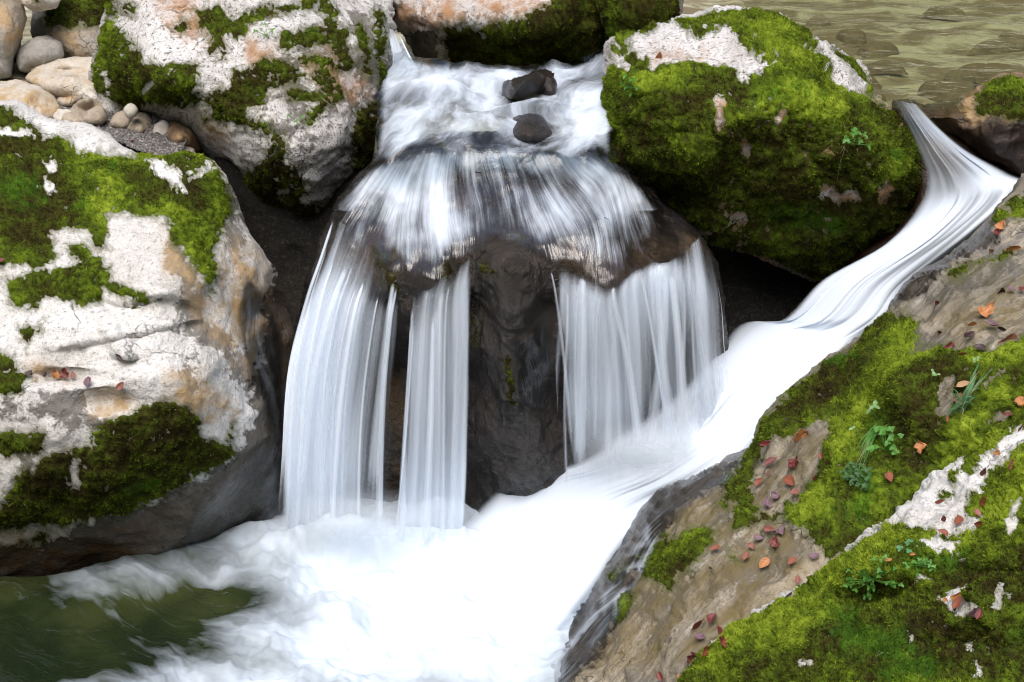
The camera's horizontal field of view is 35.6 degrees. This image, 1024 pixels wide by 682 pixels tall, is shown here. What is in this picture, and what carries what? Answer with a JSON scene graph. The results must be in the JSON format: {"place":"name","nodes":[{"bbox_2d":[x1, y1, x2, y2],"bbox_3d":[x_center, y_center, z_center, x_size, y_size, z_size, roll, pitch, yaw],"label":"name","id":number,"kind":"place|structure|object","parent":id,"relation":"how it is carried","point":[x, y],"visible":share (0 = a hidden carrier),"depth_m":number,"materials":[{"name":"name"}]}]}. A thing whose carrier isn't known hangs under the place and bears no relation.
{"place":"outdoors","nodes":[
{"label":"outdoors","id":0,"kind":"place"},
{"bbox_2d":[0,497,620,681],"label":"water","id":1,"kind":"structure","parent":0,"point":[327,597],"depth_m":5.86,"materials":[{"name":"liquid"}]},
{"bbox_2d":[402,279,467,531],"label":"waterfall","id":2,"kind":"structure","parent":0,"point":[426,378],"depth_m":6.02,"materials":[{"name":"liquid"}]},
{"bbox_2d":[375,51,610,158],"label":"stream","id":3,"kind":"structure","parent":0,"point":[585,112],"depth_m":6.58,"materials":[{"name":"liquid"}]},
{"bbox_2d":[390,38,416,76],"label":"waterfall","id":4,"kind":"structure","parent":3,"relation":"on","point":[402,63],"depth_m":7.06,"materials":[{"name":"liquid"}]},
{"bbox_2d":[499,69,556,98],"bbox_3d":[0.068,-1.092,6.834,0.250,0.213,0.623,0,25,0],"label":"wet stone","id":5,"kind":"object","parent":3,"relation":"on","point":[535,84],"visible":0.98,"depth_m":6.67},
{"bbox_2d":[334,144,675,263],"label":"waterfall","id":6,"kind":"structure","parent":0,"point":[439,219],"depth_m":6.20,"materials":[{"name":"liquid"}]},
{"bbox_2d":[0,0,1023,152],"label":"ground","id":7,"kind":"structure","parent":0,"point":[445,119],"depth_m":8.84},
{"bbox_2d":[0,0,26,79],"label":"boulder","id":8,"kind":"object","parent":7,"relation":"on","point":[13,18],"visible":0.96,"depth_m":7.30,"materials":[{"name":"grey stone"}]},
{"bbox_2d":[21,0,60,11],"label":"boulder","id":9,"kind":"object","parent":8,"relation":"on","point":[38,5],"visible":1,"depth_m":7.32,"materials":[{"name":"beige stone"}]},
{"bbox_2d":[15,35,63,72],"bbox_3d":[-2.196,-1.332,7.426,0.231,0.154,0.284,-16,30,-31],"label":"boulder","id":10,"kind":"object","parent":7,"relation":"on","point":[36,51],"visible":0.93,"depth_m":7.35,"materials":[{"name":"grey stone"}]},
{"bbox_2d":[25,56,96,106],"bbox_3d":[-2.021,-1.199,7.319,0.427,0.157,0.544,0,25,0],"label":"boulder","id":11,"kind":"object","parent":7,"relation":"on","point":[65,82],"visible":0.73,"depth_m":7.16,"materials":[{"name":"beige stone"}]},
{"bbox_2d":[30,0,104,57],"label":"boulder","id":12,"kind":"object","parent":7,"relation":"on","point":[72,26],"visible":0.62,"depth_m":7.56,"materials":[{"name":"green stone"}]},
{"bbox_2d":[53,106,190,155],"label":"gravel","id":13,"kind":"structure","parent":7,"relation":"on","point":[148,140],"depth_m":6.69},
{"bbox_2d":[0,79,60,118],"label":"boulder","id":14,"kind":"object","parent":13,"relation":"on","point":[39,99],"visible":0.59,"depth_m":6.98,"materials":[{"name":"beige stone"}]},
{"bbox_2d":[53,109,71,120],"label":"stone","id":15,"kind":"object","parent":13,"relation":"on","point":[58,114],"visible":0.6,"depth_m":6.94,"materials":[{"name":"beige stone"}]},
{"bbox_2d":[62,97,102,121],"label":"stone","id":16,"kind":"object","parent":13,"relation":"on","point":[79,108],"visible":0.66,"depth_m":6.93,"materials":[{"name":"beige stone"}]},
{"bbox_2d":[82,107,106,124],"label":"stone","id":17,"kind":"object","parent":13,"relation":"on","point":[95,115],"visible":0.96,"depth_m":6.84,"materials":[{"name":"beige stone"}]},
{"bbox_2d":[110,110,132,128],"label":"stone","id":18,"kind":"object","parent":13,"relation":"on","point":[119,119],"visible":0.91,"depth_m":6.83,"materials":[{"name":"beige stone"}]},
{"bbox_2d":[127,112,152,132],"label":"stone","id":19,"kind":"object","parent":13,"relation":"on","point":[140,122],"visible":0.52,"depth_m":6.83,"materials":[{"name":"beige stone"}]},
{"bbox_2d":[123,103,137,118],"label":"stone","id":20,"kind":"object","parent":19,"relation":"on","point":[130,110],"visible":1,"depth_m":6.75,"materials":[{"name":"beige stone"}]},
{"bbox_2d":[153,120,169,134],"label":"stone","id":21,"kind":"object","parent":13,"relation":"on","point":[161,126],"visible":0.43,"depth_m":6.79,"materials":[{"name":"beige stone"}]},
{"bbox_2d":[167,120,200,152],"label":"stone","id":22,"kind":"object","parent":13,"relation":"on","point":[178,131],"visible":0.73,"depth_m":6.75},
{"bbox_2d":[181,145,194,152],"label":"stone","id":23,"kind":"object","parent":13,"relation":"on","point":[186,148],"visible":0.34,"depth_m":6.68,"materials":[{"name":"beige stone"}]},
{"bbox_2d":[0,99,296,576],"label":"boulder","id":24,"kind":"object","parent":7,"relation":"on","point":[158,274],"visible":0.98,"depth_m":5.94,"materials":[{"name":"white stone"}]},
{"bbox_2d":[51,370,59,378],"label":"fallen leaf","id":25,"kind":"object","parent":24,"relation":"on","point":[55,374],"visible":1,"depth_m":5.71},
{"bbox_2d":[59,367,69,380],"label":"fallen leaf","id":26,"kind":"object","parent":24,"relation":"on","point":[64,373],"visible":1,"depth_m":5.71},
{"bbox_2d":[83,377,90,385],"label":"fallen leaf","id":27,"kind":"object","parent":24,"relation":"on","point":[87,380],"visible":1,"depth_m":5.67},
{"bbox_2d":[116,382,123,389],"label":"fallen leaf","id":28,"kind":"object","parent":24,"relation":"on","point":[120,385],"visible":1,"depth_m":5.65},
{"bbox_2d":[87,0,399,217],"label":"boulder","id":29,"kind":"object","parent":7,"relation":"on","point":[219,78],"visible":0.89,"depth_m":6.58,"materials":[{"name":"stone"}]},
{"bbox_2d":[252,22,274,37],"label":"herb","id":30,"kind":"object","parent":29,"relation":"on","point":[272,29],"visible":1,"depth_m":6.47,"materials":[{"name":"green plant"}]},
{"bbox_2d":[214,157,356,333],"bbox_3d":[-0.940,-0.095,7.264,0.845,1.612,0.974,0,25,0],"label":"boulder","id":31,"kind":"object","parent":7,"relation":"on","point":[285,239],"visible":0.16,"depth_m":6.83,"materials":[{"name":"stone"}]},
{"bbox_2d":[392,0,607,70],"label":"boulder","id":32,"kind":"object","parent":7,"relation":"on","point":[549,35],"visible":0.91,"depth_m":7.30,"materials":[{"name":"plant"}]},
{"bbox_2d":[296,130,728,513],"bbox_3d":[-0.031,0.237,6.763,2.034,2.232,1.599,0,25,0],"label":"waterfall ledge","id":33,"kind":"object","parent":7,"relation":"on","point":[514,264],"visible":0.63,"depth_m":6.12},
{"bbox_2d":[282,228,392,527],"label":"waterfall","id":34,"kind":"structure","parent":33,"relation":"attached to","point":[318,394],"depth_m":6.11,"materials":[{"name":"liquid"}]},
{"bbox_2d":[497,113,555,143],"bbox_3d":[0.059,-0.857,6.475,0.238,0.170,0.533,0,25,0],"label":"wet stone","id":35,"kind":"object","parent":33,"relation":"on","point":[534,128],"visible":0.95,"depth_m":6.31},
{"bbox_2d":[590,135,633,173],"bbox_3d":[0.421,-0.745,6.572,0.259,0.282,0.595,0,25,0],"label":"rock","id":36,"kind":"object","parent":33,"relation":"on","point":[607,153],"visible":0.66,"depth_m":6.33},
{"bbox_2d":[562,261,728,442],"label":"waterfall","id":37,"kind":"structure","parent":33,"relation":"attached to","point":[615,390],"depth_m":5.90,"materials":[{"name":"liquid"}]},
{"bbox_2d":[595,0,683,39],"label":"boulder","id":38,"kind":"object","parent":7,"relation":"on","point":[618,16],"visible":0.62,"depth_m":7.17,"materials":[{"name":"plant"}]},
{"bbox_2d":[600,4,921,281],"bbox_3d":[1.174,-0.830,7.187,1.633,1.350,2.120,0,25,0],"label":"boulder","id":39,"kind":"object","parent":7,"relation":"on","point":[731,126],"visible":0.95,"depth_m":6.35,"materials":[{"name":"plant"}]},
{"bbox_2d":[620,74,638,96],"bbox_3d":[0.454,-0.989,6.176,0.033,0.088,0.127,-19,31,-35],"label":"herb","id":40,"kind":"object","parent":39,"relation":"on","point":[630,80],"visible":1,"depth_m":6.17,"materials":[{"name":"green plant"}]},
{"bbox_2d":[842,127,870,149],"bbox_3d":[1.325,-0.779,6.154,0.128,0.092,0.072,-13,28,-26],"label":"fern sprig","id":41,"kind":"object","parent":39,"relation":"attached to","point":[856,132],"visible":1,"depth_m":6.14,"materials":[{"name":"green plant"}]},
{"bbox_2d":[707,244,851,341],"bbox_3d":[1.167,-0.236,7.229,1.059,0.986,1.080,0,25,0],"label":"boulder","id":42,"kind":"object","parent":7,"relation":"on","point":[755,289],"visible":0.17,"depth_m":7.00,"materials":[{"name":"stone"}]},
{"bbox_2d":[558,173,1023,681],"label":"rock bank","id":43,"kind":"object","parent":7,"relation":"on","point":[639,628],"visible":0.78,"depth_m":5.32,"materials":[{"name":"stone"}]},
{"bbox_2d":[656,671,662,680],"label":"fallen leaf","id":44,"kind":"object","parent":43,"relation":"on","point":[659,675],"visible":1,"depth_m":4.97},
{"bbox_2d":[686,651,695,662],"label":"fallen leaf","id":45,"kind":"object","parent":43,"relation":"on","point":[690,657],"visible":0.73,"depth_m":4.91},
{"bbox_2d":[690,618,703,631],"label":"fallen leaf","id":46,"kind":"object","parent":43,"relation":"on","point":[697,625],"visible":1,"depth_m":5.04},
{"bbox_2d":[693,633,704,638],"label":"fallen leaf","id":47,"kind":"object","parent":43,"relation":"on","point":[699,635],"visible":1,"depth_m":4.98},
{"bbox_2d":[706,611,715,623],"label":"fallen leaf","id":48,"kind":"object","parent":43,"relation":"on","point":[710,617],"visible":1,"depth_m":5.03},
{"bbox_2d":[709,544,720,550],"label":"fallen leaf","id":49,"kind":"object","parent":43,"relation":"on","point":[715,547],"visible":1,"depth_m":5.26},
{"bbox_2d":[742,551,748,559],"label":"fallen leaf","id":50,"kind":"object","parent":43,"relation":"on","point":[745,555],"visible":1,"depth_m":5.17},
{"bbox_2d":[754,478,762,485],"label":"fallen leaf","id":51,"kind":"object","parent":43,"relation":"on","point":[758,481],"visible":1,"depth_m":5.44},
{"bbox_2d":[759,557,769,567],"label":"fallen leaf","id":52,"kind":"object","parent":43,"relation":"on","point":[764,561],"visible":1,"depth_m":5.12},
{"bbox_2d":[759,440,770,445],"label":"fallen leaf","id":53,"kind":"object","parent":43,"relation":"on","point":[765,442],"visible":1,"depth_m":5.57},
{"bbox_2d":[762,497,770,507],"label":"fallen leaf","id":54,"kind":"object","parent":43,"relation":"on","point":[766,501],"visible":1,"depth_m":5.30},
{"bbox_2d":[763,525,774,531],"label":"fallen leaf","id":55,"kind":"object","parent":43,"relation":"on","point":[767,528],"visible":1,"depth_m":5.19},
{"bbox_2d":[762,457,776,466],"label":"fallen leaf","id":56,"kind":"object","parent":43,"relation":"on","point":[769,460],"visible":1,"depth_m":5.47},
{"bbox_2d":[768,536,779,548],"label":"fallen leaf","id":57,"kind":"object","parent":43,"relation":"on","point":[773,542],"visible":1,"depth_m":5.13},
{"bbox_2d":[771,490,779,498],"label":"fallen leaf","id":58,"kind":"object","parent":43,"relation":"on","point":[775,495],"visible":1,"depth_m":5.31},
{"bbox_2d":[772,525,784,534],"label":"fallen leaf","id":59,"kind":"object","parent":43,"relation":"on","point":[781,529],"visible":1,"depth_m":5.17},
{"bbox_2d":[784,475,794,485],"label":"fallen leaf","id":60,"kind":"object","parent":43,"relation":"on","point":[789,479],"visible":1,"depth_m":5.30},
{"bbox_2d":[788,557,796,564],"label":"fallen leaf","id":61,"kind":"object","parent":43,"relation":"on","point":[791,560],"visible":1,"depth_m":5.04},
{"bbox_2d":[787,456,798,467],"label":"fallen leaf","id":62,"kind":"object","parent":43,"relation":"on","point":[794,462],"visible":1,"depth_m":5.34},
{"bbox_2d":[790,488,799,493],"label":"fallen leaf","id":63,"kind":"object","parent":43,"relation":"on","point":[794,491],"visible":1,"depth_m":5.25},
{"bbox_2d":[793,429,809,441],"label":"fallen leaf","id":64,"kind":"object","parent":43,"relation":"on","point":[800,434],"visible":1,"depth_m":5.44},
{"bbox_2d":[809,552,819,558],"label":"fallen leaf","id":65,"kind":"object","parent":43,"relation":"on","point":[814,555],"visible":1,"depth_m":5.04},
{"bbox_2d":[675,405,1023,681],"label":"boulder","id":66,"kind":"object","parent":43,"relation":"on","point":[822,624],"visible":0.98,"depth_m":4.47,"materials":[{"name":"plant"}]},
{"bbox_2d":[701,646,710,656],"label":"fallen leaf","id":67,"kind":"object","parent":66,"relation":"on","point":[705,651],"visible":1,"depth_m":4.56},
{"bbox_2d":[719,635,727,647],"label":"fallen leaf","id":68,"kind":"object","parent":66,"relation":"on","point":[722,640],"visible":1,"depth_m":4.53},
{"bbox_2d":[842,554,903,599],"bbox_3d":[1.018,0.677,4.501,0.168,0.160,0.063,17,30,32],"label":"herb","id":69,"kind":"object","parent":66,"relation":"on","point":[851,582],"visible":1,"depth_m":4.50,"materials":[{"name":"green plant"}]},
{"bbox_2d":[896,539,913,552],"bbox_3d":[1.117,0.586,4.514,0.052,0.033,0.038,-13,28,-26],"label":"clover","id":70,"kind":"object","parent":66,"relation":"on","point":[907,543],"visible":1,"depth_m":4.51,"materials":[{"name":"green plant"}]},
{"bbox_2d":[902,557,935,576],"bbox_3d":[1.141,0.632,4.472,0.092,0.046,0.038,0,25,0],"label":"herb","id":71,"kind":"object","parent":66,"relation":"on","point":[925,561],"visible":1,"depth_m":4.47,"materials":[{"name":"green plant"}]},
{"bbox_2d":[938,529,948,536],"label":"fallen leaf","id":72,"kind":"object","parent":66,"relation":"on","point":[944,531],"visible":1,"depth_m":4.56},
{"bbox_2d":[950,596,961,610],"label":"fallen leaf","id":73,"kind":"object","parent":66,"relation":"on","point":[957,601],"visible":1,"depth_m":4.29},
{"bbox_2d":[950,592,961,599],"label":"fallen leaf","id":74,"kind":"object","parent":66,"relation":"on","point":[954,596],"visible":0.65,"depth_m":4.34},
{"bbox_2d":[954,514,963,524],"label":"fallen leaf","id":75,"kind":"object","parent":66,"relation":"on","point":[958,519],"visible":1,"depth_m":4.59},
{"bbox_2d":[968,606,982,617],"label":"fallen leaf","id":76,"kind":"object","parent":66,"relation":"on","point":[971,613],"visible":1,"depth_m":4.19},
{"bbox_2d":[974,508,980,515],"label":"fallen leaf","id":77,"kind":"object","parent":66,"relation":"on","point":[977,511],"visible":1,"depth_m":4.56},
{"bbox_2d":[975,609,982,619],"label":"fallen leaf","id":78,"kind":"object","parent":66,"relation":"on","point":[978,614],"visible":1,"depth_m":4.18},
{"bbox_2d":[979,496,985,506],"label":"fallen leaf","id":79,"kind":"object","parent":66,"relation":"on","point":[982,502],"visible":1,"depth_m":4.60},
{"bbox_2d":[1014,395,1023,405],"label":"fallen leaf","id":80,"kind":"object","parent":66,"relation":"on","point":[1019,400],"visible":1,"depth_m":4.97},
{"bbox_2d":[839,462,872,489],"bbox_3d":[1.104,0.428,5.097,0.084,0.055,0.123,-14,28,-27],"label":"herb","id":81,"kind":"object","parent":43,"relation":"on","point":[857,473],"visible":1,"depth_m":5.09,"materials":[{"name":"green plant"}]},
{"bbox_2d":[856,424,879,469],"bbox_3d":[1.143,0.357,5.185,0.056,0.095,0.236,13,28,25],"label":"grass tuft","id":82,"kind":"object","parent":43,"relation":"on","point":[873,434],"visible":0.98,"depth_m":5.19,"materials":[{"name":"green plant"}]},
{"bbox_2d":[866,400,879,418],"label":"seedling","id":83,"kind":"object","parent":43,"relation":"on","point":[875,402],"visible":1,"depth_m":5.26,"materials":[{"name":"green plant"}]},
{"bbox_2d":[866,425,903,454],"bbox_3d":[1.211,0.322,5.149,0.109,0.112,0.140,9,27,19],"label":"herb","id":84,"kind":"object","parent":43,"relation":"on","point":[882,432],"visible":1,"depth_m":5.12,"materials":[{"name":"green plant"}]},
{"bbox_2d":[885,469,892,481],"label":"fallen leaf","id":85,"kind":"object","parent":43,"relation":"on","point":[888,475],"visible":1,"depth_m":5.07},
{"bbox_2d":[913,440,926,453],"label":"fallen leaf","id":86,"kind":"object","parent":43,"relation":"on","point":[919,446],"visible":1,"depth_m":5.04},
{"bbox_2d":[944,342,953,348],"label":"fallen leaf","id":87,"kind":"object","parent":43,"relation":"on","point":[950,345],"visible":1,"depth_m":5.22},
{"bbox_2d":[956,380,969,386],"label":"fallen leaf","id":88,"kind":"object","parent":43,"relation":"on","point":[963,383],"visible":1,"depth_m":5.03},
{"bbox_2d":[943,363,992,423],"bbox_3d":[1.431,0.154,5.043,0.199,0.145,0.125,-20,31,-36],"label":"grass tuft","id":89,"kind":"object","parent":43,"relation":"on","point":[964,400],"visible":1,"depth_m":4.99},
{"bbox_2d":[963,331,974,336],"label":"fallen leaf","id":90,"kind":"object","parent":43,"relation":"on","point":[969,334],"visible":1,"depth_m":5.21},
{"bbox_2d":[973,343,987,349],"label":"fallen leaf","id":91,"kind":"object","parent":43,"relation":"on","point":[980,346],"visible":1,"depth_m":5.12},
{"bbox_2d":[977,302,994,317],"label":"fallen leaf","id":92,"kind":"object","parent":43,"relation":"on","point":[987,309],"visible":1,"depth_m":5.34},
{"bbox_2d":[986,319,998,325],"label":"fallen leaf","id":93,"kind":"object","parent":43,"relation":"on","point":[991,322],"visible":1,"depth_m":5.23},
{"bbox_2d":[995,219,1005,229],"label":"fallen leaf","id":94,"kind":"object","parent":43,"relation":"on","point":[1001,224],"visible":1,"depth_m":5.90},
{"bbox_2d":[998,333,1016,343],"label":"fallen leaf","id":95,"kind":"object","parent":43,"relation":"on","point":[1012,336],"visible":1,"depth_m":5.12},
{"bbox_2d":[1004,245,1020,250],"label":"fallen leaf","id":96,"kind":"object","parent":43,"relation":"on","point":[1014,247],"visible":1,"depth_m":5.73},
{"bbox_2d":[805,15,830,26],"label":"streambed stone","id":97,"kind":"object","parent":7,"relation":"on","point":[810,23],"visible":0.64,"depth_m":9.30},
{"bbox_2d":[836,28,866,47],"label":"streambed stone","id":98,"kind":"object","parent":7,"relation":"on","point":[845,40],"visible":0.62,"depth_m":8.98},
{"bbox_2d":[870,76,881,88],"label":"streambed stone","id":99,"kind":"object","parent":7,"relation":"on","point":[874,80],"visible":0.12,"depth_m":8.14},
{"bbox_2d":[857,41,899,58],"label":"streambed stone","id":100,"kind":"object","parent":7,"relation":"on","point":[884,46],"visible":0.97,"depth_m":8.73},
{"bbox_2d":[873,88,885,101],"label":"streambed stone","id":101,"kind":"object","parent":7,"relation":"on","point":[883,97],"visible":0.13,"depth_m":7.95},
{"bbox_2d":[865,60,907,74],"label":"streambed stone","id":102,"kind":"object","parent":7,"relation":"on","point":[884,63],"visible":0.74,"depth_m":8.37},
{"bbox_2d":[785,99,1001,319],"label":"waterfall","id":103,"kind":"object","parent":7,"relation":"on","point":[938,161],"visible":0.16,"depth_m":6.65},
{"bbox_2d":[917,80,948,101],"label":"streambed stone","id":104,"kind":"object","parent":7,"relation":"on","point":[938,86],"visible":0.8,"depth_m":8.02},
{"bbox_2d":[922,5,967,20],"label":"streambed stone","id":105,"kind":"object","parent":7,"relation":"on","point":[943,11],"visible":0.6,"depth_m":9.50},
{"bbox_2d":[943,70,974,85],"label":"streambed stone","id":106,"kind":"object","parent":7,"relation":"on","point":[954,75],"visible":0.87,"depth_m":8.23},
{"bbox_2d":[945,80,974,98],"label":"streambed stone","id":107,"kind":"object","parent":7,"relation":"on","point":[968,85],"visible":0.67,"depth_m":8.00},
{"bbox_2d":[906,72,1023,178],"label":"boulder","id":108,"kind":"object","parent":7,"relation":"on","point":[985,120],"visible":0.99,"depth_m":6.55,"materials":[{"name":"stone"}]},
{"bbox_2d":[958,63,993,84],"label":"streambed stone","id":109,"kind":"object","parent":7,"relation":"on","point":[976,74],"visible":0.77,"depth_m":8.31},
{"bbox_2d":[974,70,1008,84],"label":"streambed stone","id":110,"kind":"object","parent":7,"relation":"on","point":[980,79],"visible":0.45,"depth_m":8.21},
{"bbox_2d":[967,38,1023,55],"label":"streambed stone","id":111,"kind":"object","parent":7,"relation":"on","point":[979,50],"visible":0.82,"depth_m":8.80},
{"bbox_2d":[987,63,1023,72],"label":"streambed stone","id":112,"kind":"object","parent":7,"relation":"on","point":[999,66],"visible":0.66,"depth_m":8.33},
{"bbox_2d":[998,33,1023,38],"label":"streambed stone","id":113,"kind":"object","parent":7,"relation":"on","point":[1020,36],"visible":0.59,"depth_m":8.92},
{"bbox_2d":[1007,64,1023,72],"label":"streambed stone","id":114,"kind":"object","parent":7,"relation":"on","point":[1017,68],"visible":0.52,"depth_m":8.28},
{"bbox_2d":[411,121,1017,629],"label":"stream","id":115,"kind":"structure","parent":0,"point":[547,553],"depth_m":6.20,"materials":[{"name":"liquid"}]},
{"bbox_2d":[742,0,1023,107],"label":"water","id":116,"kind":"structure","parent":0,"point":[866,20],"depth_m":7.79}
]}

